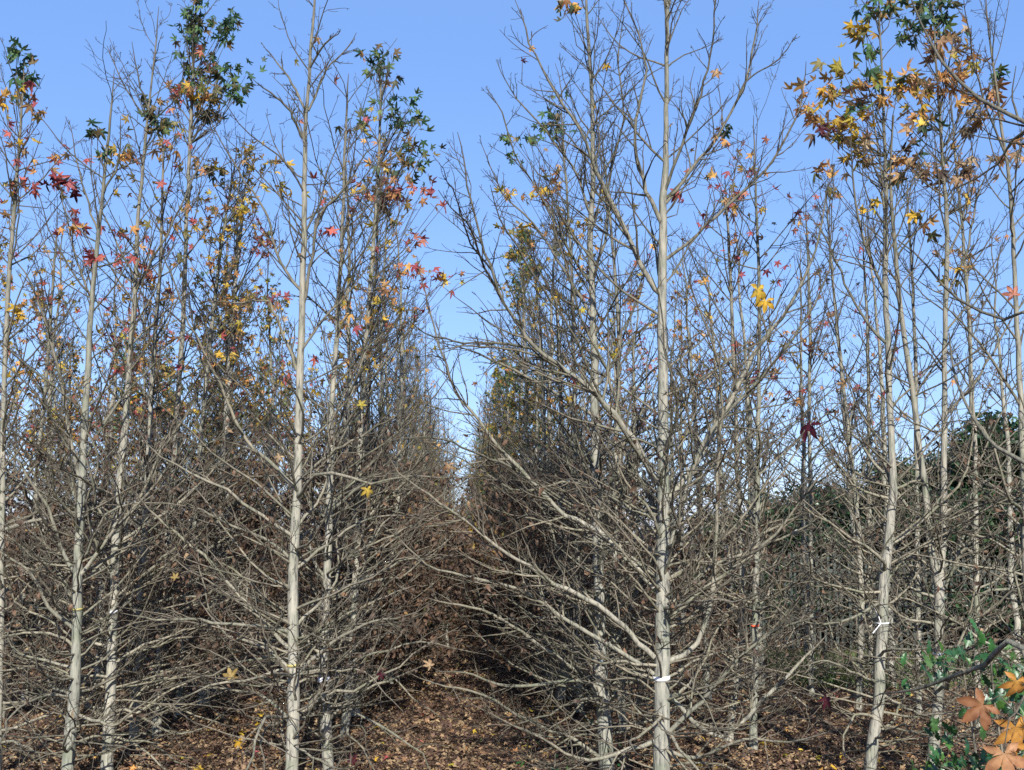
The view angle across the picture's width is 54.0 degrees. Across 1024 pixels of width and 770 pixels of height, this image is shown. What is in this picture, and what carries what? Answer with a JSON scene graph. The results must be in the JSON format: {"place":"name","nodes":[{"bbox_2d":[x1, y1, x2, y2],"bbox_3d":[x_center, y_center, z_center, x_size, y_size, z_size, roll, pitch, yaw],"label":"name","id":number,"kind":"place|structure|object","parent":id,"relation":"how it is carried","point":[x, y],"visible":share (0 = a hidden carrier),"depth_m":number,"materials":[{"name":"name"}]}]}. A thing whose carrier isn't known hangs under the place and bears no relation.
{"place":"outdoors","nodes":[
{"label":"outdoors","id":0,"kind":"place"},
{"bbox_2d":[0,0,1023,532],"label":"sky","id":1,"kind":"structure","parent":0,"point":[450,49],"materials":[{"name":"blue"}]},
{"bbox_2d":[2,535,1023,769],"bbox_3d":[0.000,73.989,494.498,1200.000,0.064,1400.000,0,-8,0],"label":"ground","id":2,"kind":"structure","parent":0,"point":[826,712],"depth_m":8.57,"materials":[{"name":"brown plant"}]},
{"bbox_2d":[0,326,35,605],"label":"sweetgum tree","id":3,"kind":"object","parent":2,"relation":"on","point":[16,396],"visible":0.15,"depth_m":15.28,"materials":[{"name":"grey plant"}]},
{"bbox_2d":[0,163,83,694],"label":"sweetgum tree","id":4,"kind":"object","parent":2,"relation":"on","point":[25,513],"visible":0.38,"depth_m":8.70,"materials":[{"name":"grey plant"}]},
{"bbox_2d":[6,313,77,598],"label":"sweetgum tree","id":5,"kind":"object","parent":2,"relation":"on","point":[51,407],"visible":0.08,"depth_m":16.82,"materials":[{"name":"grey plant"}]},
{"bbox_2d":[5,324,93,656],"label":"sweetgum tree","id":6,"kind":"object","parent":2,"relation":"on","point":[54,395],"visible":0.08,"depth_m":13.28,"materials":[{"name":"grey plant"}]},
{"bbox_2d":[2,206,124,700],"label":"sweetgum tree","id":7,"kind":"object","parent":2,"relation":"on","point":[49,421],"visible":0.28,"depth_m":9.88,"materials":[{"name":"grey plant"}]},
{"bbox_2d":[18,312,109,639],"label":"sweetgum tree","id":8,"kind":"object","parent":2,"relation":"on","point":[69,366],"visible":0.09,"depth_m":14.61,"materials":[{"name":"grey plant"}]},
{"bbox_2d":[0,184,141,717],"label":"sweetgum tree","id":9,"kind":"object","parent":2,"relation":"on","point":[16,641],"visible":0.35,"depth_m":9.12,"materials":[{"name":"grey plant"}]},
{"bbox_2d":[0,35,159,769],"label":"sweetgum tree","id":10,"kind":"object","parent":2,"relation":"on","point":[24,83],"visible":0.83,"depth_m":7.09,"materials":[{"name":"grey plant"}]},
{"bbox_2d":[51,314,132,614],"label":"sweetgum tree","id":11,"kind":"object","parent":2,"relation":"on","point":[111,380],"visible":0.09,"depth_m":19.66,"materials":[{"name":"grey plant"}]},
{"bbox_2d":[11,257,173,679],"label":"sweetgum tree","id":12,"kind":"object","parent":2,"relation":"on","point":[110,403],"visible":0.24,"depth_m":11.37,"materials":[{"name":"grey plant"}]},
{"bbox_2d":[63,338,143,612],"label":"sweetgum tree","id":13,"kind":"object","parent":2,"relation":"on","point":[138,392],"visible":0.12,"depth_m":16.21,"materials":[{"name":"grey plant"}]},
{"bbox_2d":[0,29,243,769],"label":"sweetgum tree","id":14,"kind":"object","parent":2,"relation":"on","point":[73,691],"visible":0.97,"depth_m":6.60,"materials":[{"name":"grey plant"}]},
{"bbox_2d":[87,334,182,588],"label":"sweetgum tree","id":15,"kind":"object","parent":2,"relation":"on","point":[144,421],"visible":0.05,"depth_m":17.80,"materials":[{"name":"grey plant"}]},
{"bbox_2d":[84,268,190,665],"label":"sweetgum tree","id":16,"kind":"object","parent":2,"relation":"on","point":[143,367],"visible":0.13,"depth_m":12.56,"materials":[{"name":"grey plant"}]},
{"bbox_2d":[0,120,278,763],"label":"sweetgum tree","id":17,"kind":"object","parent":2,"relation":"on","point":[150,442],"visible":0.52,"depth_m":7.82,"materials":[{"name":"grey plant"}]},
{"bbox_2d":[0,0,279,769],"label":"sweetgum tree","id":18,"kind":"object","parent":2,"relation":"on","point":[116,596],"visible":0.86,"depth_m":7.01,"materials":[{"name":"grey plant"}]},
{"bbox_2d":[107,305,200,638],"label":"sweetgum tree","id":19,"kind":"object","parent":2,"relation":"on","point":[169,402],"visible":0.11,"depth_m":14.14,"materials":[{"name":"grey plant"}]},
{"bbox_2d":[3,0,307,737],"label":"sweetgum tree","id":20,"kind":"object","parent":2,"relation":"on","point":[193,39],"visible":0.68,"depth_m":8.57,"materials":[{"name":"grey plant"}]},
{"bbox_2d":[154,345,211,598],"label":"sweetgum tree","id":21,"kind":"object","parent":2,"relation":"on","point":[169,383],"visible":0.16,"depth_m":19.55,"materials":[{"name":"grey plant"}]},
{"bbox_2d":[69,105,323,722],"bbox_3d":[-2.878,0.184,9.026,2.454,5.947,1.999,2,-9,-16],"label":"sweetgum tree","id":22,"kind":"object","parent":2,"relation":"on","point":[210,264],"visible":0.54,"depth_m":9.26,"materials":[{"name":"grey plant"}]},
{"bbox_2d":[75,148,321,706],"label":"sweetgum tree","id":23,"kind":"object","parent":2,"relation":"on","point":[236,288],"visible":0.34,"depth_m":9.84,"materials":[{"name":"grey plant"}]},
{"bbox_2d":[155,290,260,639],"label":"sweetgum tree","id":24,"kind":"object","parent":2,"relation":"on","point":[193,413],"visible":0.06,"depth_m":15.43,"materials":[{"name":"grey plant"}]},
{"bbox_2d":[130,222,292,672],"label":"sweetgum tree","id":25,"kind":"object","parent":2,"relation":"on","point":[209,388],"visible":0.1,"depth_m":11.51,"materials":[{"name":"grey plant"}]},
{"bbox_2d":[143,157,293,693],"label":"sweetgum tree","id":26,"kind":"object","parent":2,"relation":"on","point":[251,522],"visible":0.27,"depth_m":10.52,"materials":[{"name":"grey plant"}]},
{"bbox_2d":[240,315,284,564],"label":"sweetgum tree","id":27,"kind":"object","parent":2,"relation":"on","point":[255,398],"visible":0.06,"depth_m":19.84,"materials":[{"name":"grey plant"}]},
{"bbox_2d":[202,243,325,656],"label":"sweetgum tree","id":28,"kind":"object","parent":2,"relation":"on","point":[270,338],"visible":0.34,"depth_m":13.28,"materials":[{"name":"grey plant"}]},
{"bbox_2d":[218,314,324,646],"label":"sweetgum tree","id":29,"kind":"object","parent":2,"relation":"on","point":[287,372],"visible":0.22,"depth_m":14.48,"materials":[{"name":"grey plant"}]},
{"bbox_2d":[248,358,302,596],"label":"sweetgum tree","id":30,"kind":"object","parent":2,"relation":"on","point":[261,379],"visible":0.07,"depth_m":21.28,"materials":[{"name":"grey plant"}]},
{"bbox_2d":[256,355,318,608],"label":"sweetgum tree","id":31,"kind":"object","parent":2,"relation":"on","point":[293,466],"visible":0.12,"depth_m":15.69,"materials":[{"name":"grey plant"}]},
{"bbox_2d":[101,0,487,769],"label":"sweetgum tree","id":32,"kind":"object","parent":2,"relation":"on","point":[293,692],"visible":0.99,"depth_m":6.25,"materials":[{"name":"grey plant"}]},
{"bbox_2d":[283,352,340,570],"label":"sweetgum tree","id":33,"kind":"object","parent":2,"relation":"on","point":[309,419],"visible":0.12,"depth_m":17.33,"materials":[{"name":"grey plant"}]},
{"bbox_2d":[143,18,490,769],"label":"sweetgum tree","id":34,"kind":"object","parent":2,"relation":"on","point":[323,722],"visible":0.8,"depth_m":6.81,"materials":[{"name":"grey plant"}]},
{"bbox_2d":[211,121,472,716],"bbox_3d":[-1.632,0.213,9.510,2.256,5.536,2.552,-4,-9,28],"label":"sweetgum tree","id":35,"kind":"object","parent":2,"relation":"on","point":[443,650],"visible":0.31,"depth_m":9.11,"materials":[{"name":"grey plant"}]},
{"bbox_2d":[207,43,513,737],"bbox_3d":[-1.370,-0.117,8.388,2.093,5.981,2.261,5,-10,-30],"label":"sweetgum tree","id":36,"kind":"object","parent":2,"relation":"on","point":[395,194],"visible":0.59,"depth_m":8.52,"materials":[{"name":"grey plant"}]},
{"bbox_2d":[239,135,493,697],"bbox_3d":[-1.559,0.218,10.359,2.423,5.781,2.864,5,-10,-29],"label":"sweetgum tree","id":37,"kind":"object","parent":2,"relation":"on","point":[418,578],"visible":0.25,"depth_m":9.96,"materials":[{"name":"grey plant"}]},
{"bbox_2d":[292,253,469,664],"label":"sweetgum tree","id":38,"kind":"object","parent":2,"relation":"on","point":[382,377],"visible":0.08,"depth_m":11.97,"materials":[{"name":"grey plant"}]},
{"bbox_2d":[267,187,496,631],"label":"sweetgum tree","id":39,"kind":"object","parent":2,"relation":"on","point":[428,478],"visible":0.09,"depth_m":12.97,"materials":[{"name":"grey plant"}]},
{"bbox_2d":[306,294,467,631],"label":"sweetgum tree","id":40,"kind":"object","parent":2,"relation":"on","point":[396,391],"visible":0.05,"depth_m":14.99,"materials":[{"name":"grey plant"}]},
{"bbox_2d":[269,195,514,683],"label":"sweetgum tree","id":41,"kind":"object","parent":2,"relation":"on","point":[449,610],"visible":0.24,"depth_m":11.06,"materials":[{"name":"grey plant"}]},
{"bbox_2d":[314,248,477,630],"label":"sweetgum tree","id":42,"kind":"object","parent":2,"relation":"on","point":[443,581],"visible":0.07,"depth_m":13.95,"materials":[{"name":"grey plant"}]},
{"bbox_2d":[352,289,476,626],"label":"sweetgum tree","id":43,"kind":"object","parent":2,"relation":"on","point":[409,336],"visible":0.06,"depth_m":16.83,"materials":[{"name":"grey plant"}]},
{"bbox_2d":[371,292,476,633],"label":"sweetgum tree","id":44,"kind":"object","parent":2,"relation":"on","point":[420,413],"visible":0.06,"depth_m":16.06,"materials":[{"name":"grey plant"}]},
{"bbox_2d":[403,343,464,527],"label":"sweetgum tree","id":45,"kind":"object","parent":2,"relation":"on","point":[422,379],"visible":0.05,"depth_m":20.18,"materials":[{"name":"grey plant"}]},
{"bbox_2d":[402,334,468,522],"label":"sweetgum tree","id":46,"kind":"object","parent":2,"relation":"on","point":[432,422],"visible":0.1,"depth_m":21.28,"materials":[{"name":"grey plant"}]},
{"bbox_2d":[408,311,465,533],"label":"sweetgum tree","id":47,"kind":"object","parent":2,"relation":"on","point":[425,379],"visible":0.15,"depth_m":19.55,"materials":[{"name":"grey plant"}]},
{"bbox_2d":[425,447,481,645],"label":"sweetgum tree","id":48,"kind":"object","parent":2,"relation":"on","point":[456,622],"visible":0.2,"depth_m":14.14,"materials":[{"name":"brown plant"}]},
{"bbox_2d":[447,454,498,632],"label":"sweetgum tree","id":49,"kind":"object","parent":2,"relation":"on","point":[474,586],"visible":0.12,"depth_m":15.20,"materials":[{"name":"brown plant"}]},
{"bbox_2d":[472,354,527,531],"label":"sweetgum tree","id":50,"kind":"object","parent":2,"relation":"on","point":[492,391],"visible":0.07,"depth_m":20.60,"materials":[{"name":"grey plant"}]},
{"bbox_2d":[454,313,554,571],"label":"sweetgum tree","id":51,"kind":"object","parent":2,"relation":"on","point":[497,430],"visible":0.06,"depth_m":18.14,"materials":[{"name":"grey plant"}]},
{"bbox_2d":[440,228,571,650],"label":"sweetgum tree","id":52,"kind":"object","parent":2,"relation":"on","point":[510,253],"visible":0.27,"depth_m":14.20,"materials":[{"name":"grey plant"}]},
{"bbox_2d":[456,240,556,623],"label":"sweetgum tree","id":53,"kind":"object","parent":2,"relation":"on","point":[511,406],"visible":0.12,"depth_m":15.04,"materials":[{"name":"grey plant"}]},
{"bbox_2d":[437,297,580,626],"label":"sweetgum tree","id":54,"kind":"object","parent":2,"relation":"on","point":[503,358],"visible":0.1,"depth_m":16.24,"materials":[{"name":"grey plant"}]},
{"bbox_2d":[459,272,590,655],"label":"sweetgum tree","id":55,"kind":"object","parent":2,"relation":"on","point":[504,489],"visible":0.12,"depth_m":13.06,"materials":[{"name":"grey plant"}]},
{"bbox_2d":[436,214,649,694],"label":"sweetgum tree","id":56,"kind":"object","parent":2,"relation":"on","point":[481,555],"visible":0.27,"depth_m":10.70,"materials":[{"name":"grey plant"}]},
{"bbox_2d":[445,198,646,672],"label":"sweetgum tree","id":57,"kind":"object","parent":2,"relation":"on","point":[505,525],"visible":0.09,"depth_m":11.69,"materials":[{"name":"grey plant"}]},
{"bbox_2d":[424,150,679,700],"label":"sweetgum tree","id":58,"kind":"object","parent":2,"relation":"on","point":[497,566],"visible":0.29,"depth_m":9.83,"materials":[{"name":"grey plant"}]},
{"bbox_2d":[451,90,698,713],"bbox_3d":[0.618,0.013,9.253,2.328,6.153,2.160,-8,-12,44],"label":"sweetgum tree","id":59,"kind":"object","parent":2,"relation":"on","point":[533,142],"visible":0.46,"depth_m":9.38,"materials":[{"name":"grey plant"}]},
{"bbox_2d":[408,0,766,769],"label":"sweetgum tree","id":60,"kind":"object","parent":2,"relation":"on","point":[598,692],"visible":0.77,"depth_m":6.86,"materials":[{"name":"grey plant"}]},
{"bbox_2d":[567,298,652,607],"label":"sweetgum tree","id":61,"kind":"object","parent":2,"relation":"on","point":[609,421],"visible":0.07,"depth_m":15.97,"materials":[{"name":"grey plant"}]},
{"bbox_2d":[377,0,861,769],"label":"sweetgum tree","id":62,"kind":"object","parent":2,"relation":"on","point":[665,498],"visible":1,"depth_m":6.14,"materials":[{"name":"grey plant"}]},
{"bbox_2d":[588,266,650,602],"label":"sweetgum tree","id":63,"kind":"object","parent":2,"relation":"on","point":[614,386],"visible":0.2,"depth_m":14.87,"materials":[{"name":"grey plant"}]},
{"bbox_2d":[477,103,767,732],"bbox_3d":[0.931,0.148,8.452,2.420,5.399,2.052,0,-8,0],"label":"sweetgum tree","id":64,"kind":"object","parent":2,"relation":"on","point":[616,342],"visible":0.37,"depth_m":8.46,"materials":[{"name":"grey plant"}]},
{"bbox_2d":[584,262,690,625],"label":"sweetgum tree","id":65,"kind":"object","parent":2,"relation":"on","point":[650,367],"visible":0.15,"depth_m":16.89,"materials":[{"name":"grey plant"}]},
{"bbox_2d":[592,256,693,659],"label":"sweetgum tree","id":66,"kind":"object","parent":2,"relation":"on","point":[633,360],"visible":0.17,"depth_m":13.06,"materials":[{"name":"grey plant"}]},
{"bbox_2d":[630,269,709,643],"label":"sweetgum tree","id":67,"kind":"object","parent":2,"relation":"on","point":[669,399],"visible":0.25,"depth_m":14.91,"materials":[{"name":"grey plant"}]},
{"bbox_2d":[637,285,733,676],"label":"sweetgum tree","id":68,"kind":"object","parent":2,"relation":"on","point":[683,616],"visible":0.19,"depth_m":11.55,"materials":[{"name":"grey plant"}]},
{"bbox_2d":[645,509,746,608],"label":"evergreen tree","id":69,"kind":"object","parent":2,"relation":"on","point":[710,542],"visible":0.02,"depth_m":20.49,"materials":[{"name":"green plant"}]},
{"bbox_2d":[636,226,790,699],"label":"sweetgum tree","id":70,"kind":"object","parent":2,"relation":"on","point":[679,323],"visible":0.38,"depth_m":10.01,"materials":[{"name":"grey plant"}]},
{"bbox_2d":[581,141,852,744],"bbox_3d":[1.851,0.346,8.271,1.823,5.026,2.020,7,-11,-40],"label":"sweetgum tree","id":71,"kind":"object","parent":2,"relation":"on","point":[730,287],"visible":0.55,"depth_m":8.13,"materials":[{"name":"grey plant"}]},
{"bbox_2d":[674,238,786,660],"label":"sweetgum tree","id":72,"kind":"object","parent":2,"relation":"on","point":[726,546],"visible":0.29,"depth_m":13.22,"materials":[{"name":"grey plant"}]},
{"bbox_2d":[710,318,796,619],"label":"sweetgum tree","id":73,"kind":"object","parent":2,"relation":"on","point":[747,441],"visible":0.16,"depth_m":15.86,"materials":[{"name":"grey plant"}]},
{"bbox_2d":[692,203,820,683],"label":"sweetgum tree","id":74,"kind":"object","parent":2,"relation":"on","point":[749,415],"visible":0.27,"depth_m":11.12,"materials":[{"name":"grey plant"}]},
{"bbox_2d":[640,49,902,749],"bbox_3d":[1.734,0.012,7.769,2.051,5.468,2.249,-7,-11,41],"label":"sweetgum tree","id":75,"kind":"object","parent":2,"relation":"on","point":[754,609],"visible":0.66,"depth_m":7.83,"materials":[{"name":"grey plant"}]},
{"bbox_2d":[716,483,854,628],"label":"evergreen tree","id":76,"kind":"object","parent":2,"relation":"on","point":[790,489],"visible":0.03,"depth_m":16.89,"materials":[{"name":"green plant"}]},
{"bbox_2d":[753,233,863,653],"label":"sweetgum tree","id":77,"kind":"object","parent":2,"relation":"on","point":[803,524],"visible":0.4,"depth_m":13.06,"materials":[{"name":"grey plant"}]},
{"bbox_2d":[734,477,882,632],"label":"evergreen tree","id":78,"kind":"object","parent":2,"relation":"on","point":[817,494],"visible":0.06,"depth_m":15.66,"materials":[{"name":"green plant"}]},
{"bbox_2d":[717,166,912,695],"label":"sweetgum tree","id":79,"kind":"object","parent":2,"relation":"on","point":[812,352],"visible":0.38,"depth_m":10.35,"materials":[{"name":"grey plant"}]},
{"bbox_2d":[798,304,882,642],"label":"sweetgum tree","id":80,"kind":"object","parent":2,"relation":"on","point":[851,518],"visible":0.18,"depth_m":15.15,"materials":[{"name":"grey plant"}]},
{"bbox_2d":[742,148,991,711],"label":"sweetgum tree","id":81,"kind":"object","parent":2,"relation":"on","point":[859,686],"visible":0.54,"depth_m":9.46,"materials":[{"name":"grey plant"}]},
{"bbox_2d":[724,0,1023,769],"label":"sweetgum tree","id":82,"kind":"object","parent":2,"relation":"on","point":[846,120],"visible":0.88,"depth_m":6.84,"materials":[{"name":"grey plant"}]},
{"bbox_2d":[785,210,971,675],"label":"sweetgum tree","id":83,"kind":"object","parent":2,"relation":"on","point":[866,344],"visible":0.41,"depth_m":11.25,"materials":[{"name":"grey plant"}]},
{"bbox_2d":[743,545,1023,652],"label":"paling fence","id":84,"kind":"object","parent":2,"relation":"on","point":[763,623],"visible":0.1,"depth_m":13.55,"materials":[{"name":"brown wood"}]},
{"bbox_2d":[744,643,1023,690],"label":"grass","id":85,"kind":"structure","parent":2,"relation":"on","point":[844,677],"depth_m":11.16,"materials":[{"name":"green plant"}]},
{"bbox_2d":[778,465,1005,639],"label":"evergreen tree","id":86,"kind":"object","parent":2,"relation":"on","point":[825,538],"visible":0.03,"depth_m":15.16,"materials":[{"name":"green plant"}]},
{"bbox_2d":[826,190,969,686],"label":"sweetgum tree","id":87,"kind":"object","parent":2,"relation":"on","point":[884,447],"visible":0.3,"depth_m":11.04,"materials":[{"name":"grey plant"}]},
{"bbox_2d":[780,0,1023,766],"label":"sweetgum tree","id":88,"kind":"object","parent":2,"relation":"on","point":[915,82],"visible":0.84,"depth_m":7.02,"materials":[{"name":"grey plant"}]},
{"bbox_2d":[798,134,1020,717],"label":"sweetgum tree","id":89,"kind":"object","parent":2,"relation":"on","point":[916,474],"visible":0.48,"depth_m":9.15,"materials":[{"name":"grey plant"}]},
{"bbox_2d":[815,458,1005,642],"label":"evergreen tree","id":90,"kind":"object","parent":2,"relation":"on","point":[898,545],"visible":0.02,"depth_m":14.87,"materials":[{"name":"green plant"}]},
{"bbox_2d":[835,64,1023,726],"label":"sweetgum tree","id":91,"kind":"object","parent":2,"relation":"on","point":[964,278],"visible":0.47,"depth_m":8.55,"materials":[{"name":"grey plant"}]},
{"bbox_2d":[841,412,1021,637],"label":"evergreen tree","id":92,"kind":"object","parent":2,"relation":"on","point":[969,429],"visible":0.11,"depth_m":13.63,"materials":[{"name":"green plant"}]},
{"bbox_2d":[845,0,1023,769],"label":"sweetgum tree","id":93,"kind":"object","parent":2,"relation":"on","point":[1016,307],"visible":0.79,"depth_m":6.70,"materials":[{"name":"grey plant"}]},
{"bbox_2d":[847,446,1023,645],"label":"evergreen tree","id":94,"kind":"object","parent":2,"relation":"on","point":[952,538],"visible":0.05,"depth_m":13.46,"materials":[{"name":"green plant"}]},
{"bbox_2d":[879,0,1023,769],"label":"sweetgum tree","id":95,"kind":"object","parent":2,"relation":"on","point":[1015,745],"visible":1,"depth_m":3.36,"materials":[{"name":"orange plant"}]},
{"bbox_2d":[890,638,1023,769],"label":"green sapling","id":96,"kind":"object","parent":2,"relation":"on","point":[1015,670],"visible":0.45,"depth_m":5.43,"materials":[{"name":"green plant"}]},
{"bbox_2d":[899,406,1023,649],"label":"evergreen tree","id":97,"kind":"object","parent":2,"relation":"on","point":[1011,424],"visible":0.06,"depth_m":13.57,"materials":[{"name":"green plant"}]},
{"bbox_2d":[915,616,1023,769],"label":"green sapling","id":98,"kind":"object","parent":2,"relation":"on","point":[1001,704],"visible":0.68,"depth_m":4.80,"materials":[{"name":"green plant"}]},
{"bbox_2d":[968,748,1001,769],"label":"green sapling","id":99,"kind":"object","parent":2,"relation":"on","point":[974,759],"visible":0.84,"depth_m":4.27,"materials":[{"name":"green plant"}]},
{"bbox_2d":[947,220,1023,672],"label":"sweetgum tree","id":100,"kind":"object","parent":2,"relation":"on","point":[1017,622],"visible":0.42,"depth_m":11.19,"materials":[{"name":"grey plant"}]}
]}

